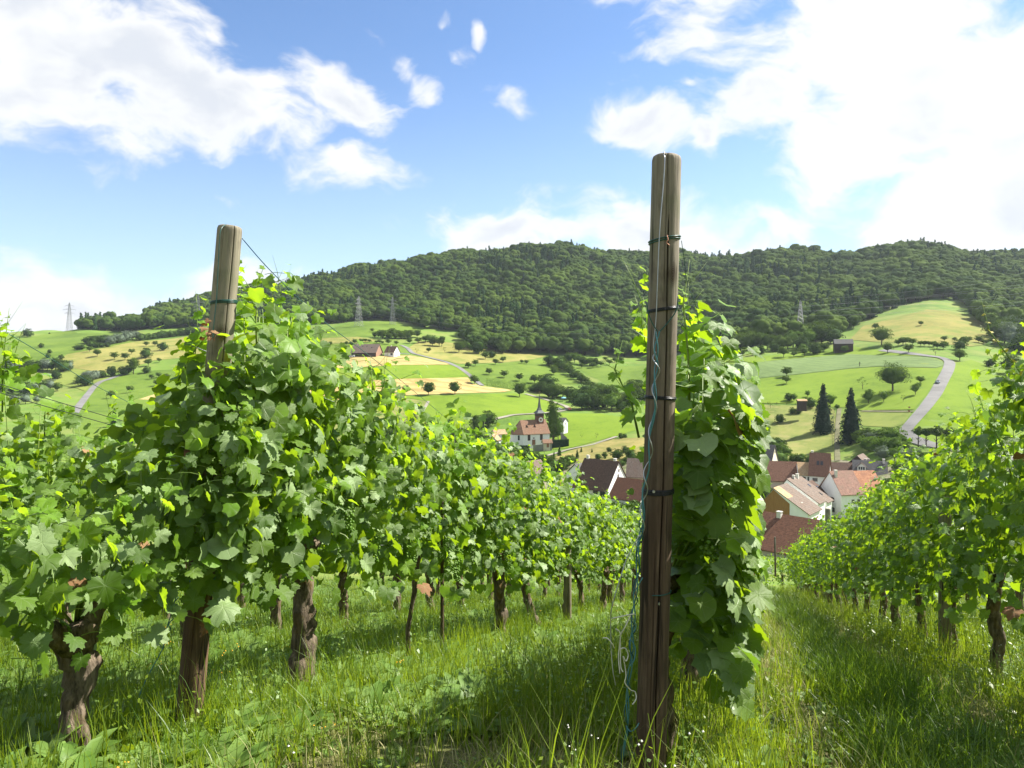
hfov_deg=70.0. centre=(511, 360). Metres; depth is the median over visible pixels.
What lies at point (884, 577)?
grapevine
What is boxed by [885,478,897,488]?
round tree
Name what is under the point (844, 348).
orchard tree
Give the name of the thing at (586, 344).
forest tree
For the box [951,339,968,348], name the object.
bush
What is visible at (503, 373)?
orchard tree
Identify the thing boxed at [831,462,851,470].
village house
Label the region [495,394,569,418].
farm road
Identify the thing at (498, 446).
leafy tree
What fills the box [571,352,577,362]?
leafy tree
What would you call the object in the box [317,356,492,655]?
grapevine
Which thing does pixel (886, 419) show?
yellow meadow
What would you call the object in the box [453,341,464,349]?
walnut tree
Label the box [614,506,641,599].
grapevine
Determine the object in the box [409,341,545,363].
dry meadow
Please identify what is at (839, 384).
bright meadow
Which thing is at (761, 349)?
bush
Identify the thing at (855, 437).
round tree
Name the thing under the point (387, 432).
leafy tree
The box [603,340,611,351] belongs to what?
forest tree
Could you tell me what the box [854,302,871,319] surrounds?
forest tree
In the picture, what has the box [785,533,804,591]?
grapevine
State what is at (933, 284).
forest tree
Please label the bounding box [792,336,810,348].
bush
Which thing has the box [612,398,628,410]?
bush
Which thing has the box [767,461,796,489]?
village house
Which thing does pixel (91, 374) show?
willow tree
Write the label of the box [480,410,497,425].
bush
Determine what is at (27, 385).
bush
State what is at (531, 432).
church
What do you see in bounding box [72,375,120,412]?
valley road
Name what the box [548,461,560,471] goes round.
bush
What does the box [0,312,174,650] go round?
grapevine
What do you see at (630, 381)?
round tree
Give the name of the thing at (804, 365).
crop field
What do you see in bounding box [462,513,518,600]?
grapevine
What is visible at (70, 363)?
willow tree
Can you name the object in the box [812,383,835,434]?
spruce tree
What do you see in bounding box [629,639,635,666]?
wire end
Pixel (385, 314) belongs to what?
forest tree
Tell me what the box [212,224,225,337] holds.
hanging wire
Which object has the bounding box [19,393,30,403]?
willow tree
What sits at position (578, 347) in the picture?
forest tree
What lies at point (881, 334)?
walnut tree
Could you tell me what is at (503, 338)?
forest tree
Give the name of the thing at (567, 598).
row post
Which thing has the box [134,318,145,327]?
forest tree
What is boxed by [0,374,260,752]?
grapevine
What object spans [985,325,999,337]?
round tree
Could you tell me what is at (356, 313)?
forest tree
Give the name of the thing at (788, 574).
grapevine
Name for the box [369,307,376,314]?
forest tree
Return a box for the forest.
[74,237,1023,350]
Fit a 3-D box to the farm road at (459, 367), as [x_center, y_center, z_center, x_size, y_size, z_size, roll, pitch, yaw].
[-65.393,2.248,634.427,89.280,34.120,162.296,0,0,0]
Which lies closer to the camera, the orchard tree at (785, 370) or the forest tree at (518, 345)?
the orchard tree at (785, 370)
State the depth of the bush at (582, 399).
474.06 m
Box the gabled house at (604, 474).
[572,455,626,499]
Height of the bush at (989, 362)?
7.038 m
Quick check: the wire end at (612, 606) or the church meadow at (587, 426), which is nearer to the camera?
the wire end at (612, 606)
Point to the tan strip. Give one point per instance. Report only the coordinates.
(338, 340)
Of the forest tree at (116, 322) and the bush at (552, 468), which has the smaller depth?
the bush at (552, 468)
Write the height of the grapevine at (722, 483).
2.048 m
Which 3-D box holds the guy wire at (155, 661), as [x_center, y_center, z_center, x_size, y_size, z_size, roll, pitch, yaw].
[-1.403,1.229,2.842,0.142,0.578,0.128,0,0,0]
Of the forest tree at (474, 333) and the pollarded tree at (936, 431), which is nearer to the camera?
the pollarded tree at (936, 431)
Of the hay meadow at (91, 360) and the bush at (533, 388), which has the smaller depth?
the bush at (533, 388)
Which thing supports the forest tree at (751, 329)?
on the valley ground at (850, 450)
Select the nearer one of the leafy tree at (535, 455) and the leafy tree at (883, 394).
the leafy tree at (535, 455)
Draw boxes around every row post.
[440,501,443,646]
[564,502,571,619]
[825,508,830,600]
[938,493,951,662]
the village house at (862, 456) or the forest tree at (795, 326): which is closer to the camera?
the village house at (862, 456)
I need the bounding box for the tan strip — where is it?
[310,337,373,342]
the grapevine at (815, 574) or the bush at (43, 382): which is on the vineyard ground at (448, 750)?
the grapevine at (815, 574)
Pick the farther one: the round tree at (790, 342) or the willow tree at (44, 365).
the willow tree at (44, 365)
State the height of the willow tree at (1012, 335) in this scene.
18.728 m
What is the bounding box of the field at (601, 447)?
[555,437,643,462]
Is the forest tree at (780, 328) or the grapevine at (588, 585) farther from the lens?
the forest tree at (780, 328)
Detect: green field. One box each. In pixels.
[337,365,468,379]
[361,393,564,423]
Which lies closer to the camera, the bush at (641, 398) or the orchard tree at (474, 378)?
the bush at (641, 398)
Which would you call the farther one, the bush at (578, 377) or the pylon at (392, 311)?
the pylon at (392, 311)
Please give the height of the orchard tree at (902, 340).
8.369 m
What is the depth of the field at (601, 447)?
357.72 m
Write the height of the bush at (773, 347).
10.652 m
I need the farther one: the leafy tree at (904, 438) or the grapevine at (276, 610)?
the leafy tree at (904, 438)
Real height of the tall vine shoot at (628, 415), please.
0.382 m
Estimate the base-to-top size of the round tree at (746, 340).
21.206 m
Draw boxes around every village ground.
[547,458,626,488]
[761,460,898,497]
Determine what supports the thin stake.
on the vineyard ground at (448, 750)
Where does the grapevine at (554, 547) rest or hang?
on the vineyard ground at (448, 750)
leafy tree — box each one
[384,427,393,437]
[406,424,422,437]
[495,441,501,450]
[508,446,517,458]
[531,452,539,459]
[553,421,564,435]
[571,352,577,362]
[585,357,593,364]
[601,392,621,410]
[774,442,786,452]
[780,446,792,453]
[784,330,801,347]
[799,329,817,342]
[810,328,823,341]
[826,394,836,406]
[862,389,875,402]
[878,391,890,401]
[885,437,903,448]
[887,447,898,460]
[898,435,907,440]
[910,383,920,394]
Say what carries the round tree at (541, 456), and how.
on the valley ground at (850, 450)
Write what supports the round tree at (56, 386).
on the valley ground at (850, 450)
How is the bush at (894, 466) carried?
on the valley ground at (850, 450)
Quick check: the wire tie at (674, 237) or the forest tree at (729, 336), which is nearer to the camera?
the wire tie at (674, 237)
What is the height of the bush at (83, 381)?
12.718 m
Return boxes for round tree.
[52,382,62,389]
[378,329,388,336]
[386,328,396,337]
[397,330,405,338]
[414,330,421,335]
[421,381,435,394]
[427,337,435,345]
[448,381,461,391]
[496,340,508,353]
[512,383,527,396]
[514,447,530,457]
[538,454,547,461]
[542,387,549,395]
[545,456,556,462]
[549,365,558,372]
[550,384,564,398]
[560,362,572,371]
[564,365,574,373]
[571,370,582,377]
[594,393,606,409]
[595,385,617,406]
[620,392,639,405]
[623,379,635,384]
[624,382,643,398]
[730,332,743,346]
[737,331,755,347]
[745,332,762,345]
[757,333,775,348]
[772,335,791,346]
[785,336,794,348]
[807,320,834,343]
[819,342,830,349]
[850,432,863,442]
[855,427,873,435]
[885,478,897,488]
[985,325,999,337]
[991,319,1018,342]
[997,354,1020,373]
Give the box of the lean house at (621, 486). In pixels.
[608,477,642,511]
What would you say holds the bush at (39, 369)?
on the valley ground at (850, 450)
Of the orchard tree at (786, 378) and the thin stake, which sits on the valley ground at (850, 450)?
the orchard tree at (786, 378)
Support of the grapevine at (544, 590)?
on the vineyard ground at (448, 750)
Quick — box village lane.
[834,408,841,460]
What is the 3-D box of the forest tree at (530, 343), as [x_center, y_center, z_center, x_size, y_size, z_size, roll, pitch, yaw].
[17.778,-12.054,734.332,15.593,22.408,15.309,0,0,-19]
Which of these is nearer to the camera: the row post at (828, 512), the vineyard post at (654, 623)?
the vineyard post at (654, 623)
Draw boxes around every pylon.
[63,302,72,330]
[193,295,204,311]
[354,296,362,325]
[387,297,397,324]
[797,300,803,323]
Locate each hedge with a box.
[501,445,529,449]
[552,438,568,447]
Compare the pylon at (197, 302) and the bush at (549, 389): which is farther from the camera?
the pylon at (197, 302)
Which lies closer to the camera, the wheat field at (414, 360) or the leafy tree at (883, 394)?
the leafy tree at (883, 394)
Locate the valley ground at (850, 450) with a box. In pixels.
[0,260,1023,591]
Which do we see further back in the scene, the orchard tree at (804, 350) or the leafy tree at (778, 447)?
the orchard tree at (804, 350)
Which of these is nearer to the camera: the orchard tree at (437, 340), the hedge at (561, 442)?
the hedge at (561, 442)
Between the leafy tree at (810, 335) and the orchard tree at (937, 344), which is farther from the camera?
the leafy tree at (810, 335)
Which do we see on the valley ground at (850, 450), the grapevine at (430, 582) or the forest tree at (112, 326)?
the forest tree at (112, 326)
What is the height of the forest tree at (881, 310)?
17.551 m
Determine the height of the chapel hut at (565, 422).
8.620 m
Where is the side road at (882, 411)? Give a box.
[860,410,912,411]
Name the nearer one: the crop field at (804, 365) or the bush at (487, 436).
the bush at (487, 436)
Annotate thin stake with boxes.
[774,537,775,576]
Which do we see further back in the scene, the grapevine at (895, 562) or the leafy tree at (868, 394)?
the leafy tree at (868, 394)
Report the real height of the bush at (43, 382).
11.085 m
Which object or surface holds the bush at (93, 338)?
on the valley ground at (850, 450)
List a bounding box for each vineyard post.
[175,224,241,722]
[635,153,680,767]
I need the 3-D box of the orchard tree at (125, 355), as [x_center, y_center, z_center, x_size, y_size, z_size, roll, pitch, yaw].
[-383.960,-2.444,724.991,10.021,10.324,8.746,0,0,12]
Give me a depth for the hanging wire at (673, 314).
2.38 m
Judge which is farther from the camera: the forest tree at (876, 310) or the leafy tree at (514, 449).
the forest tree at (876, 310)
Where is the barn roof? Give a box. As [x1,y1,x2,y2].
[760,511,833,556]
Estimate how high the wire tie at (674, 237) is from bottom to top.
0.029 m
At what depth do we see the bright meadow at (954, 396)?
365.81 m
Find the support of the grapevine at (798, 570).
on the vineyard ground at (448, 750)
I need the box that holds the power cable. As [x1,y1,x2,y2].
[387,312,779,333]
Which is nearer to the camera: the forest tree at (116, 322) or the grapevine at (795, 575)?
the grapevine at (795, 575)
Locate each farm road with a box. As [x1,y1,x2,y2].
[401,345,484,385]
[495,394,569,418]
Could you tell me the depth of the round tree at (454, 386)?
501.93 m
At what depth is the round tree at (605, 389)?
482.66 m
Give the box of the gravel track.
[547,436,617,455]
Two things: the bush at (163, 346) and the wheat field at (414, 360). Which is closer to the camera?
the wheat field at (414, 360)
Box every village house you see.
[517,459,549,501]
[565,463,581,491]
[626,458,643,479]
[765,445,778,460]
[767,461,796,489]
[783,475,826,520]
[796,462,808,480]
[796,473,833,518]
[808,450,831,484]
[809,480,825,493]
[819,470,863,517]
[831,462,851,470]
[849,453,869,462]
[852,459,887,475]
[853,470,880,499]
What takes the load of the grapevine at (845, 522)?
on the vineyard ground at (448, 750)
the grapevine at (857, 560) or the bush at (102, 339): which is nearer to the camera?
the grapevine at (857, 560)
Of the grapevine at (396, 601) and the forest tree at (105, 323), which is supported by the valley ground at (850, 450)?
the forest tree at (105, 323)
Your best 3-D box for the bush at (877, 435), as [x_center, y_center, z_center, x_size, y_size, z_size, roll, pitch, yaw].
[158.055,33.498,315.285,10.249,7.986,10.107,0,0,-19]
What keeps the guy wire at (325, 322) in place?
attached to the vineyard ground at (448, 750)
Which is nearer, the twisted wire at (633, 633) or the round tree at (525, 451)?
the twisted wire at (633, 633)
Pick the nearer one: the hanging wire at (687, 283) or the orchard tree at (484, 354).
the hanging wire at (687, 283)
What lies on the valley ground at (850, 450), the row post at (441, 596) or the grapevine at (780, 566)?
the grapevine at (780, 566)
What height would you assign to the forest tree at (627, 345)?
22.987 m
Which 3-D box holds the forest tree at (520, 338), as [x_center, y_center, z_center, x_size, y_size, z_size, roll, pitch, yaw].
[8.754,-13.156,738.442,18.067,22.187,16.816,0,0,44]
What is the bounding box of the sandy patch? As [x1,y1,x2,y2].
[141,394,155,399]
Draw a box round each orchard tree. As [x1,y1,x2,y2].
[93,349,101,353]
[106,390,115,395]
[109,352,119,359]
[120,353,129,357]
[143,358,151,365]
[406,330,416,334]
[422,335,429,342]
[433,337,444,343]
[470,376,478,381]
[480,351,488,358]
[499,370,508,375]
[516,373,522,378]
[529,374,537,382]
[777,346,789,356]
[781,366,791,375]
[781,376,790,383]
[798,347,809,353]
[840,345,848,352]
[898,337,908,342]
[903,344,914,351]
[907,338,917,343]
[915,376,925,380]
[932,342,941,346]
[940,341,948,346]
[959,336,969,341]
[974,336,984,340]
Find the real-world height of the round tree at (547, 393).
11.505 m
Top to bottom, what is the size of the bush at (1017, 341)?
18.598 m
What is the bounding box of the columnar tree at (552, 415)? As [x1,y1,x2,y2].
[545,400,562,439]
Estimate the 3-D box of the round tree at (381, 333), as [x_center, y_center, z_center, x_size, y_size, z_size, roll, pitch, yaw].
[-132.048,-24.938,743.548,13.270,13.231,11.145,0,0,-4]
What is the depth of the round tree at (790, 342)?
589.04 m
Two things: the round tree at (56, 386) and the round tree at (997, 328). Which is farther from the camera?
the round tree at (56, 386)
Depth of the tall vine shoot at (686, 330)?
2.75 m
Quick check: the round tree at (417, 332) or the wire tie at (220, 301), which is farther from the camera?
the round tree at (417, 332)
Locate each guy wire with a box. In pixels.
[133,598,175,716]
[242,238,447,419]
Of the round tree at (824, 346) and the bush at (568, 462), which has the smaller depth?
the bush at (568, 462)
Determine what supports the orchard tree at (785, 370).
on the valley ground at (850, 450)
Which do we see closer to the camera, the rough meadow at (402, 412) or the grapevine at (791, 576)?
the grapevine at (791, 576)
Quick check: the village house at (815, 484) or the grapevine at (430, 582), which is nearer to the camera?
the grapevine at (430, 582)
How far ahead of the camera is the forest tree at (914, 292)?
792.02 m
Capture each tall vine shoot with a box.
[0,304,20,411]
[26,382,50,435]
[241,271,291,343]
[363,351,389,419]
[373,348,399,421]
[601,338,643,437]
[621,259,706,401]
[980,296,1022,375]
[983,405,1016,477]
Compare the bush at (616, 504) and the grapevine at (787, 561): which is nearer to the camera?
the grapevine at (787, 561)
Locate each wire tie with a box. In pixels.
[210,299,237,304]
[641,487,673,495]
[644,395,676,400]
[646,306,678,313]
[648,235,680,245]
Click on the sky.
(336, 134)
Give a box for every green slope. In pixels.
[461,359,577,388]
[576,366,645,385]
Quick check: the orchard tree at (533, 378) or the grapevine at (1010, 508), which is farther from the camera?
the orchard tree at (533, 378)
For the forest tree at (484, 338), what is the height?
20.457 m
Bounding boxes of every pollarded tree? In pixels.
[912,426,923,446]
[918,428,930,445]
[929,425,943,447]
[943,427,954,450]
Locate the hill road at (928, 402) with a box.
[878,349,1012,459]
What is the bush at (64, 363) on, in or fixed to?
on the valley ground at (850, 450)
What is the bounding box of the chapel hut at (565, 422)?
[560,417,568,433]
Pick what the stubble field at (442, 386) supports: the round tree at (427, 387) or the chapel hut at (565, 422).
the round tree at (427, 387)
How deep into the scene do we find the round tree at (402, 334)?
756.09 m
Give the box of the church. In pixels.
[510,394,549,448]
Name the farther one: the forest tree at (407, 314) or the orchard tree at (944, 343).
the forest tree at (407, 314)
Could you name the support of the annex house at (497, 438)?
on the valley ground at (850, 450)
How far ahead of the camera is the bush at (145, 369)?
669.49 m
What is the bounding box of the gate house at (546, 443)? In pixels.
[541,439,552,450]
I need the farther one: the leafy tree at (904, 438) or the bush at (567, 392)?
the bush at (567, 392)
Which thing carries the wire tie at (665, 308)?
attached to the vineyard post at (654, 623)
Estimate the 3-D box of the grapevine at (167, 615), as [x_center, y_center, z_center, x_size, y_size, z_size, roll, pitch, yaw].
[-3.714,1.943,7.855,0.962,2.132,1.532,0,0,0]
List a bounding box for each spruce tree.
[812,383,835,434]
[835,388,863,445]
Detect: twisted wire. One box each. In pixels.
[621,518,643,767]
[623,331,659,757]
[636,352,659,545]
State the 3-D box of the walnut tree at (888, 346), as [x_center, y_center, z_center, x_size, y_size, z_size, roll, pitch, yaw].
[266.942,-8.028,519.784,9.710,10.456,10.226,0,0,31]
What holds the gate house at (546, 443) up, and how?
on the valley ground at (850, 450)
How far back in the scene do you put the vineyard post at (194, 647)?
2.97 m
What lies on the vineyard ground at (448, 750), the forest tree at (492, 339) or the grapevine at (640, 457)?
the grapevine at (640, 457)
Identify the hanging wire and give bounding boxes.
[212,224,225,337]
[646,303,657,331]
[653,154,664,357]
[660,296,678,331]
[681,240,698,323]
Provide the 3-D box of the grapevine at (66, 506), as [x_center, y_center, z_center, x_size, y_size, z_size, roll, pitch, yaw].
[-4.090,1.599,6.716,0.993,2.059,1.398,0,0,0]
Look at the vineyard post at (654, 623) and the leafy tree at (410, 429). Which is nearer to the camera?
the vineyard post at (654, 623)
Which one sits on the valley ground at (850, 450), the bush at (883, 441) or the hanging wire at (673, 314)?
the bush at (883, 441)
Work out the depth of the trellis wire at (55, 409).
4.12 m
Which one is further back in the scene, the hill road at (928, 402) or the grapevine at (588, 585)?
the hill road at (928, 402)
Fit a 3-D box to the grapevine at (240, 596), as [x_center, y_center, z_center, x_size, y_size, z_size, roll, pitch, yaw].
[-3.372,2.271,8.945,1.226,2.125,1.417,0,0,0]
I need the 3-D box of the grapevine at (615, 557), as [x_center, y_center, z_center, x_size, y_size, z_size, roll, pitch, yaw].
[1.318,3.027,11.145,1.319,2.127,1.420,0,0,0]
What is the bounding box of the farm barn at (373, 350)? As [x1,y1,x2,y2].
[350,344,382,356]
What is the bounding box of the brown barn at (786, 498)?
[763,483,821,519]
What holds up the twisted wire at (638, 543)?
attached to the vineyard post at (654, 623)
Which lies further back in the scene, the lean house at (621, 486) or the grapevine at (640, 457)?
the lean house at (621, 486)
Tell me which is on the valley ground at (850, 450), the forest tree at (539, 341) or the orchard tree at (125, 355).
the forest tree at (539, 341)
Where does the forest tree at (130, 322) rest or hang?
on the valley ground at (850, 450)
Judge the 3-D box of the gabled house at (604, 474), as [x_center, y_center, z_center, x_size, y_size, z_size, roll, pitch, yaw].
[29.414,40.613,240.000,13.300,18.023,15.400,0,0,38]
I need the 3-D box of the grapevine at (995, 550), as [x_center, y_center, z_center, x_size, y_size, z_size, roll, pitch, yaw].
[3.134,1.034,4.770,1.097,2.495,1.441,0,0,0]
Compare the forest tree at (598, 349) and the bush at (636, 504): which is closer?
the bush at (636, 504)
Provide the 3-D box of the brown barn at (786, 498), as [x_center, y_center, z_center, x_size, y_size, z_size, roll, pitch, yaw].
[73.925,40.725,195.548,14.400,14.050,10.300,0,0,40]
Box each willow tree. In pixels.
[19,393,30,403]
[32,396,40,401]
[41,359,50,370]
[46,379,55,388]
[68,360,73,368]
[85,371,94,379]
[105,336,115,344]
[113,334,123,342]
[121,331,131,339]
[124,330,134,338]
[862,432,876,437]
[874,445,890,458]
[997,321,1023,341]
[1004,331,1021,343]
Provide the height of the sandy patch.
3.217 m
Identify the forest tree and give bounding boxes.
[47,362,54,370]
[82,319,93,327]
[91,315,98,329]
[98,317,111,330]
[109,322,115,330]
[113,319,120,330]
[124,319,136,328]
[125,318,136,330]
[127,357,139,373]
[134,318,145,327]
[328,312,338,320]
[339,312,349,320]
[340,308,352,322]
[351,306,363,310]
[352,310,360,318]
[360,308,369,317]
[365,312,373,319]
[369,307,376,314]
[375,306,389,316]
[380,312,389,317]
[397,309,406,319]
[405,311,410,320]
[408,314,419,323]
[464,335,475,344]
[468,331,480,335]
[475,335,488,345]
[479,331,492,335]
[488,335,499,350]
[493,335,511,347]
[512,339,525,352]
[514,336,525,351]
[524,337,535,350]
[532,336,544,348]
[542,337,560,351]
[553,343,562,353]
[562,337,573,351]
[562,341,575,353]
[575,340,584,353]
[576,338,593,354]
[593,345,603,353]
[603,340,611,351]
[616,345,626,353]
[619,340,632,356]
[722,331,736,339]
[739,326,758,333]
[747,319,772,335]
[770,322,787,336]
[787,320,806,337]
[826,319,846,330]
[833,316,848,327]
[847,315,860,327]
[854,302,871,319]
[858,311,865,319]
[864,301,880,314]
[866,297,877,318]
[878,301,882,313]
[881,292,899,308]
[891,293,897,308]
[895,287,902,304]
[900,289,906,304]
[903,287,920,302]
[918,286,926,294]
[922,280,938,297]
[925,288,933,299]
[936,283,953,298]
[977,307,999,321]
[981,312,997,322]
[999,307,1022,318]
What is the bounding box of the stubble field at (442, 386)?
[309,377,509,399]
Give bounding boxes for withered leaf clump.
[199,318,219,340]
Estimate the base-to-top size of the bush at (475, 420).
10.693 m
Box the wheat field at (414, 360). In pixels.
[337,355,450,367]
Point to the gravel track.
(583, 446)
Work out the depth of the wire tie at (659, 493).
2.39 m
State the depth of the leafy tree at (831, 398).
398.20 m
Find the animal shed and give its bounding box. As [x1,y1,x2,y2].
[796,399,806,410]
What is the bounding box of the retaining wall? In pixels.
[533,444,551,450]
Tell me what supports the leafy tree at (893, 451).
on the valley ground at (850, 450)
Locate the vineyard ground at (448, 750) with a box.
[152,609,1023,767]
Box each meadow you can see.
[0,330,135,363]
[31,368,101,390]
[62,336,205,372]
[72,367,240,438]
[309,342,408,366]
[321,320,414,337]
[334,399,425,440]
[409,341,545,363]
[553,413,634,448]
[720,347,919,364]
[748,367,942,409]
[764,405,835,459]
[851,309,997,345]
[859,412,910,426]
[914,360,1023,454]
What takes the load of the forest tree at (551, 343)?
on the valley ground at (850, 450)
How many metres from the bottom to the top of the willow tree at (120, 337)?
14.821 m
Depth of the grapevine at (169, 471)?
5.11 m
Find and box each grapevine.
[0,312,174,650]
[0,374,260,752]
[0,378,5,490]
[6,431,116,514]
[93,254,361,628]
[99,386,265,648]
[162,560,188,619]
[193,258,422,689]
[237,583,245,607]
[240,483,345,631]
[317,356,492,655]
[318,476,397,624]
[355,494,427,612]
[393,512,464,610]
[399,397,523,599]
[435,559,451,593]
[444,522,486,609]
[451,422,564,630]
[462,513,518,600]
[485,443,592,626]
[505,512,532,597]
[525,458,615,612]
[529,551,560,600]
[549,558,572,594]
[554,480,632,609]
[558,489,639,611]
[583,555,601,591]
[588,496,641,607]
[611,494,640,602]
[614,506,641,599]
[621,257,776,755]
[625,515,640,596]
[626,294,769,704]
[629,370,684,538]
[757,555,777,584]
[765,546,800,587]
[781,540,798,591]
[782,548,798,588]
[784,539,803,593]
[785,527,811,597]
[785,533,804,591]
[788,539,811,588]
[792,528,819,596]
[793,529,819,599]
[794,523,824,598]
[798,523,833,601]
[801,514,834,607]
[808,518,842,606]
[813,497,857,609]
[823,498,873,611]
[834,483,879,616]
[837,476,899,623]
[843,467,914,624]
[859,443,970,637]
[869,407,1012,655]
[899,360,1023,681]
[960,322,1023,633]
[983,540,1023,619]
[1019,478,1023,489]
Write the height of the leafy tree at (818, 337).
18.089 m
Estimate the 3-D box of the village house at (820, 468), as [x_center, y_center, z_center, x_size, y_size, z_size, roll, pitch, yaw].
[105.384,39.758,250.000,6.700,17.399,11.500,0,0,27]
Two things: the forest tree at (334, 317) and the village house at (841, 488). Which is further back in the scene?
the forest tree at (334, 317)
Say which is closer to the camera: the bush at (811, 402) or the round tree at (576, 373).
the bush at (811, 402)
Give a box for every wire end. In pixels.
[610,534,639,684]
[616,629,620,673]
[620,616,630,671]
[620,647,636,704]
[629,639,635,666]
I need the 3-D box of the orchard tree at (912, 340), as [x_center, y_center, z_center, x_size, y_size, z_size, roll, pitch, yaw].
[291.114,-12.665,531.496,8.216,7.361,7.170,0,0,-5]
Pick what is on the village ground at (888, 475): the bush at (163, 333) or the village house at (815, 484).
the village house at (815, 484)
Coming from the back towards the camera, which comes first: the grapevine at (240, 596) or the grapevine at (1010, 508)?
the grapevine at (240, 596)
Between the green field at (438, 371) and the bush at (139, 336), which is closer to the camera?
the green field at (438, 371)
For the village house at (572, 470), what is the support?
on the village ground at (571, 465)
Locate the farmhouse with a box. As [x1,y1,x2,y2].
[384,345,400,356]
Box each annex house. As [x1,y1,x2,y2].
[489,433,500,442]
[491,429,506,443]
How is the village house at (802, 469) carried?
on the village ground at (888, 475)
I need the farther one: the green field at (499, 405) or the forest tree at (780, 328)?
the forest tree at (780, 328)
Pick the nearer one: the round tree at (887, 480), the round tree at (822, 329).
the round tree at (887, 480)
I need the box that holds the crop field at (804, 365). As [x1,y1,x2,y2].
[733,354,943,378]
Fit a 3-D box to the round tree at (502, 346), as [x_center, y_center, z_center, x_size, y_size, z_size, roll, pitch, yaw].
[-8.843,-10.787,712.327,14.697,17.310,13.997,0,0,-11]
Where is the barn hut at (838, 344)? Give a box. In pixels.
[833,339,853,352]
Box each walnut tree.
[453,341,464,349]
[869,325,894,344]
[875,362,912,390]
[881,342,893,352]
[952,348,967,360]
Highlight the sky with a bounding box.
[0,0,1023,332]
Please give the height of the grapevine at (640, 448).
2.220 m
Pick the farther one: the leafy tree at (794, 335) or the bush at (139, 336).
the bush at (139, 336)
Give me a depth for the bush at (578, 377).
596.98 m
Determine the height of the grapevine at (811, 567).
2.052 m
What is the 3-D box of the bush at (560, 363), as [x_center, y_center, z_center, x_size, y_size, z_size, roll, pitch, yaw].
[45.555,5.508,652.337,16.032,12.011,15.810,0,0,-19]
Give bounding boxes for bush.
[0,361,16,371]
[16,381,36,393]
[20,328,34,336]
[27,361,43,370]
[35,380,47,384]
[50,369,61,378]
[54,360,73,371]
[76,375,92,385]
[84,340,94,346]
[85,336,97,341]
[91,342,100,347]
[98,336,106,342]
[99,370,106,377]
[105,366,118,375]
[117,366,130,374]
[135,333,144,340]
[140,348,153,357]
[141,366,150,372]
[156,342,169,349]
[159,330,167,337]
[168,330,175,336]
[175,328,182,335]
[183,327,192,334]
[469,415,485,428]
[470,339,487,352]
[475,434,498,442]
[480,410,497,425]
[489,350,496,356]
[522,451,536,460]
[529,385,538,391]
[534,381,547,391]
[537,374,560,385]
[541,383,563,397]
[543,354,554,364]
[546,464,556,471]
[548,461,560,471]
[549,458,566,471]
[550,357,567,364]
[553,360,571,369]
[557,457,570,468]
[562,386,575,397]
[564,352,573,360]
[566,389,594,408]
[567,369,579,375]
[575,381,597,392]
[576,374,587,381]
[579,356,588,363]
[589,394,604,409]
[608,448,623,458]
[609,500,623,511]
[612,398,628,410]
[625,450,636,457]
[630,499,641,512]
[637,386,645,400]
[758,345,765,353]
[767,342,780,351]
[769,437,787,445]
[774,414,785,422]
[777,451,789,460]
[784,393,792,399]
[788,407,796,413]
[788,453,797,461]
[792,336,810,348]
[794,455,806,461]
[805,397,816,407]
[807,342,823,353]
[822,325,845,342]
[855,435,876,449]
[866,428,884,438]
[866,440,879,451]
[872,435,891,449]
[880,426,907,439]
[891,462,901,469]
[894,440,911,448]
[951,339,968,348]
[980,316,1014,331]
[983,358,995,365]
[1004,333,1023,351]
[1007,315,1023,328]
[1009,326,1023,346]
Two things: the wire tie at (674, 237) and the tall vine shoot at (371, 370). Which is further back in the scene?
the tall vine shoot at (371, 370)
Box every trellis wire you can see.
[0,384,121,420]
[0,392,117,426]
[9,334,143,409]
[191,345,551,490]
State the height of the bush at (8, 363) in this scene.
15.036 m
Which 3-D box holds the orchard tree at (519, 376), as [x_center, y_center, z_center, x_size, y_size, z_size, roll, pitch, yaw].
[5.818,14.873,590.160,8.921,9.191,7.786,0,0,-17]
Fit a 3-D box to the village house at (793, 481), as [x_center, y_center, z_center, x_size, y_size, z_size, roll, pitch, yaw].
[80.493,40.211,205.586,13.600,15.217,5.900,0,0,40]
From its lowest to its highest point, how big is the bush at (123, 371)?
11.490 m
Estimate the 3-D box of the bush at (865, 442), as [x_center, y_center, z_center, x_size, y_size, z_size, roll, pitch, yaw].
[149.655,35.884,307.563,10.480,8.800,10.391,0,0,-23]
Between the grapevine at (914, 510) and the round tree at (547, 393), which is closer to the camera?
the grapevine at (914, 510)
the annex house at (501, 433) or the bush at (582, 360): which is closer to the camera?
the annex house at (501, 433)
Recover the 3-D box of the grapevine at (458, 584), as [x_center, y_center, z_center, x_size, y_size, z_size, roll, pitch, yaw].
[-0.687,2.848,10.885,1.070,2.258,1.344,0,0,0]
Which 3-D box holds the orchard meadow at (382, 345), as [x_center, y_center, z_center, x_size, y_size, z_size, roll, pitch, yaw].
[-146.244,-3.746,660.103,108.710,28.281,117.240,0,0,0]
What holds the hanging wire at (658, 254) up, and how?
attached to the vineyard post at (654, 623)
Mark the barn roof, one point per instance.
(782, 528)
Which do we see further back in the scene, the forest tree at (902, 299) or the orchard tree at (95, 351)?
the forest tree at (902, 299)
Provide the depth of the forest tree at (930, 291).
811.86 m
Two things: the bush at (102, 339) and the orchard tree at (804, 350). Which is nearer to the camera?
the orchard tree at (804, 350)
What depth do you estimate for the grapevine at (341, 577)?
7.67 m

